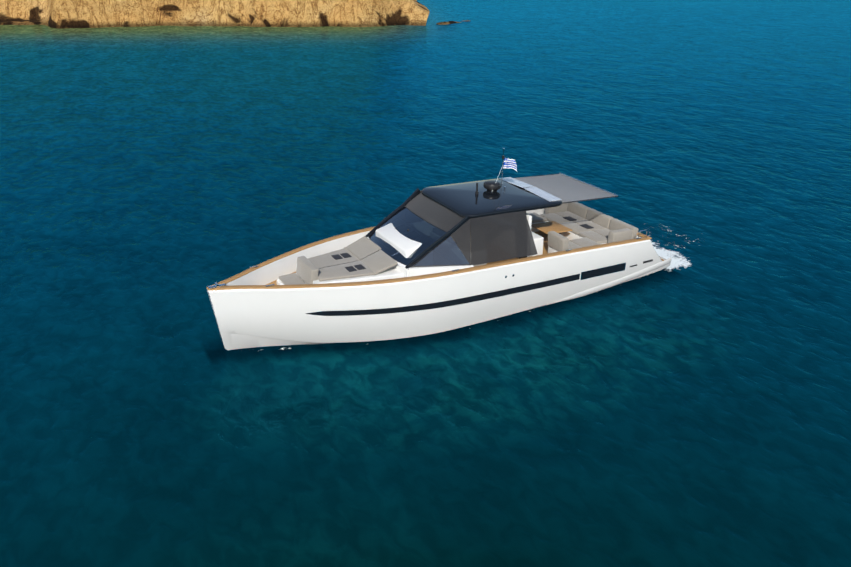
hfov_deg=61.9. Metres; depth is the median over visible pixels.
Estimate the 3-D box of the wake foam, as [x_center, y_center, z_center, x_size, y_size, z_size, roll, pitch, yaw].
[4.215,-0.372,27.635,27.200,0.028,8.800,-14,29,-27]
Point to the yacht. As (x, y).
(433, 259)
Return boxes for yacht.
[206,148,671,349]
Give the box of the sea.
[0,0,850,566]
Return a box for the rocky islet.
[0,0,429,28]
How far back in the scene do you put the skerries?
115.13 m
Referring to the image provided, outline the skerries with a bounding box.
[437,20,469,24]
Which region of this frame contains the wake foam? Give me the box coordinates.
[208,225,693,357]
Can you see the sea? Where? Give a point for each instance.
(156, 182)

